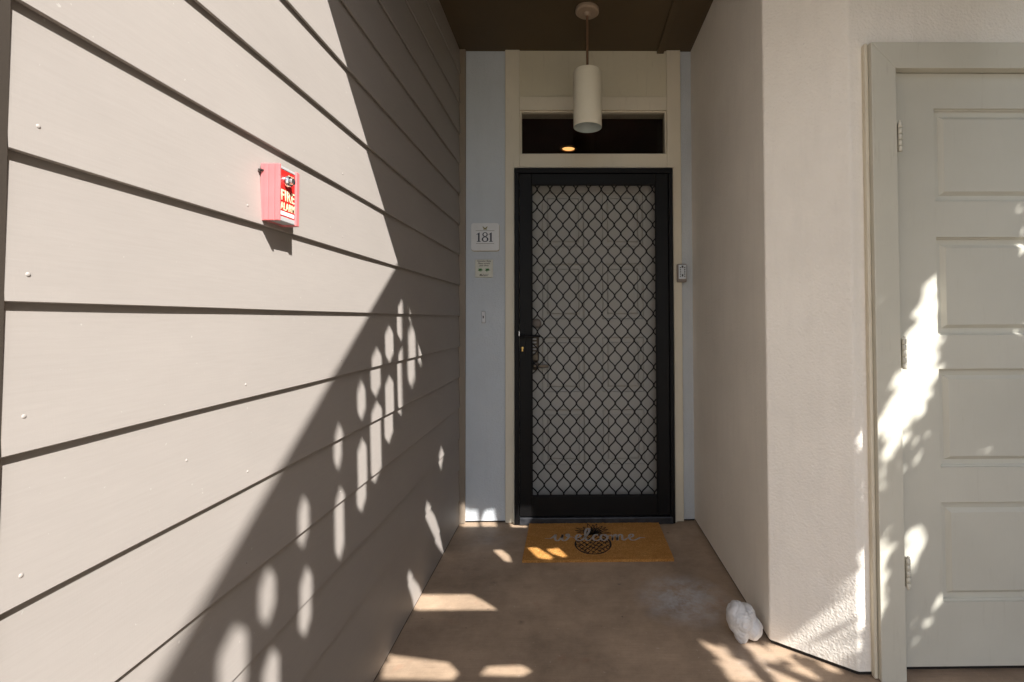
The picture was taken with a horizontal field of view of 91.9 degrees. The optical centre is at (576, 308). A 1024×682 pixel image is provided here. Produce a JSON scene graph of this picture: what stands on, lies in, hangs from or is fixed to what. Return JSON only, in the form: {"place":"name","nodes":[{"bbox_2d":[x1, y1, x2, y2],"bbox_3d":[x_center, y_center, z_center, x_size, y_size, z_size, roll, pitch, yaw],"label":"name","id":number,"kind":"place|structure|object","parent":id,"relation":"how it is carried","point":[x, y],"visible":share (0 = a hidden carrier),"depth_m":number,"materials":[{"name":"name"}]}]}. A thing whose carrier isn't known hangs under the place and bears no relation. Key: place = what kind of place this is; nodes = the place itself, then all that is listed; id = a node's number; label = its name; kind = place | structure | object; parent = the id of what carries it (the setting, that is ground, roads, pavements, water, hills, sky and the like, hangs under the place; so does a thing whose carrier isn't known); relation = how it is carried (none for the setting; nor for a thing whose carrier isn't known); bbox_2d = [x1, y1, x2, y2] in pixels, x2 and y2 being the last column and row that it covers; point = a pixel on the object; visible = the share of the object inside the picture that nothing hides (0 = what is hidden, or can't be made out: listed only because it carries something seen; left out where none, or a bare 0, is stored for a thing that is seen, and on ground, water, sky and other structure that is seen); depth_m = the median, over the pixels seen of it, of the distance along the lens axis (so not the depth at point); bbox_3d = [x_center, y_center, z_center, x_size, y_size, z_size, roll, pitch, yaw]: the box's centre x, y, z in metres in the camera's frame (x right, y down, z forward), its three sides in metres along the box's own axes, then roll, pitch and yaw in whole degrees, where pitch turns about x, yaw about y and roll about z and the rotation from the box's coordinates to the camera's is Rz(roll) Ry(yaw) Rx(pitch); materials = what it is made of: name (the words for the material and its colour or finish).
{"place":"outdoors","nodes":[
{"label":"outdoors","id":0,"kind":"place"},
{"bbox_2d":[374,519,1023,681],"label":"floor","id":1,"kind":"structure","parent":0,"point":[490,606],"depth_m":1.89,"materials":[{"name":"concrete"}]},
{"bbox_2d":[0,0,465,681],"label":"siding wall","id":2,"kind":"structure","parent":1,"relation":"on","point":[232,436],"depth_m":0.93,"materials":[{"name":"paint"}]},
{"bbox_2d":[258,163,298,226],"bbox_3d":[-0.639,-0.245,1.067,0.054,0.122,0.085,0,-1,-1],"label":"fire alarm","id":3,"kind":"object","parent":2,"relation":"attached to","point":[279,189],"visible":1,"depth_m":1.03,"materials":[{"name":"red plastic"}]},
{"bbox_2d":[465,51,694,521],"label":"entry wall","id":4,"kind":"structure","parent":1,"relation":"on","point":[624,73],"depth_m":2.91,"materials":[{"name":"paint"}]},
{"bbox_2d":[475,260,492,277],"bbox_3d":[-0.547,-0.235,2.893,0.105,0.106,0.012,0,-1,-1],"label":"notice tile","id":5,"kind":"object","parent":4,"relation":"attached to","point":[483,268],"visible":1,"depth_m":2.89,"materials":[{"name":"beige tile"}]},
{"bbox_2d":[482,311,485,322],"bbox_3d":[-0.549,0.051,2.886,0.023,0.071,0.015,0,-1,-1],"label":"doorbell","id":6,"kind":"object","parent":4,"relation":"attached to","point":[483,316],"visible":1,"depth_m":2.88,"materials":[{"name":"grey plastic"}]},
{"bbox_2d":[471,223,499,250],"bbox_3d":[-0.541,-0.419,2.896,0.166,0.165,0.015,0,-1,-1],"label":"number plaque","id":7,"kind":"object","parent":4,"relation":"attached to","point":[485,236],"visible":1,"depth_m":2.89,"materials":[{"name":"white ceramic"}]},
{"bbox_2d":[505,50,683,523],"bbox_3d":[0.098,-0.145,2.949,1.040,2.779,0.152,0,-1,-1],"label":"door surround","id":8,"kind":"object","parent":4,"relation":"attached to","point":[633,132],"visible":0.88,"depth_m":2.91,"materials":[{"name":"beige paint"}]},
{"bbox_2d":[532,186,656,494],"bbox_3d":[0.101,0.186,2.973,0.870,2.055,0.090,0,-1,-1],"label":"entry door","id":9,"kind":"structure","parent":8,"relation":"attached to","point":[595,348],"depth_m":2.99,"materials":[{"name":"paint"}]},
{"bbox_2d":[532,186,656,494],"bbox_3d":[0.101,0.186,3.000,0.870,2.055,0.035,0,-1,-1],"label":"door slab","id":10,"kind":"structure","parent":9,"relation":"in","point":[537,198],"depth_m":2.99,"materials":[{"name":"paint"}]},
{"bbox_2d":[514,168,674,524],"bbox_3d":[0.100,0.211,2.865,0.925,2.063,0.124,0,-1,-1],"label":"security door","id":11,"kind":"structure","parent":8,"relation":"attached to","point":[659,506],"depth_m":2.86,"materials":[{"name":"black metal"}]},
{"bbox_2d":[676,264,686,281],"bbox_3d":[0.613,-0.207,2.886,0.054,0.105,0.051,0,-1,-1],"label":"doorbell","id":12,"kind":"object","parent":8,"relation":"attached to","point":[681,269],"visible":1,"depth_m":2.87,"materials":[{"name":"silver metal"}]},
{"bbox_2d":[522,522,673,562],"bbox_3d":[0.101,1.230,2.609,0.746,0.018,0.440,0,-1,-1],"label":"doormat","id":13,"kind":"object","parent":1,"relation":"on","point":[591,542],"visible":1,"depth_m":2.56,"materials":[{"name":"orange fabric"}]},
{"bbox_2d":[726,600,762,643],"bbox_3d":[0.621,1.156,1.828,0.127,0.129,0.120,0,-1,-1],"label":"white stone","id":14,"kind":"object","parent":1,"relation":"on","point":[744,622],"visible":1,"depth_m":1.79,"materials":[{"name":"white stone"}]},
{"bbox_2d":[690,0,1023,674],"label":"stucco wall","id":15,"kind":"structure","parent":1,"relation":"on","point":[781,497],"depth_m":1.77,"materials":[{"name":"beige paint"}]},
{"bbox_2d":[439,0,712,53],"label":"porch ceiling","id":16,"kind":"structure","parent":15,"relation":"attached to","point":[660,26],"depth_m":2.67,"materials":[{"name":"brown wood"}]},
{"bbox_2d":[573,2,601,132],"bbox_3d":[0.053,-1.236,2.529,0.145,0.616,0.145,0,-1,-1],"label":"pendant lamp","id":17,"kind":"object","parent":16,"relation":"hanging from","point":[587,97],"visible":1,"depth_m":2.47,"materials":[{"name":"beige metal"}]},
{"bbox_2d":[861,42,1023,681],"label":"storage door casing","id":18,"kind":"object","parent":15,"relation":"attached to","point":[883,63],"visible":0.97,"depth_m":1.62,"materials":[{"name":"paint"}]},
{"bbox_2d":[896,73,1023,666],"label":"storage door","id":19,"kind":"structure","parent":18,"relation":"attached to","point":[960,149],"depth_m":1.66,"materials":[{"name":"paint"}]},
{"bbox_2d":[896,73,1023,666],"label":"door slab","id":20,"kind":"structure","parent":19,"relation":"in","point":[960,163],"depth_m":1.66,"materials":[{"name":"paint"}]}
]}

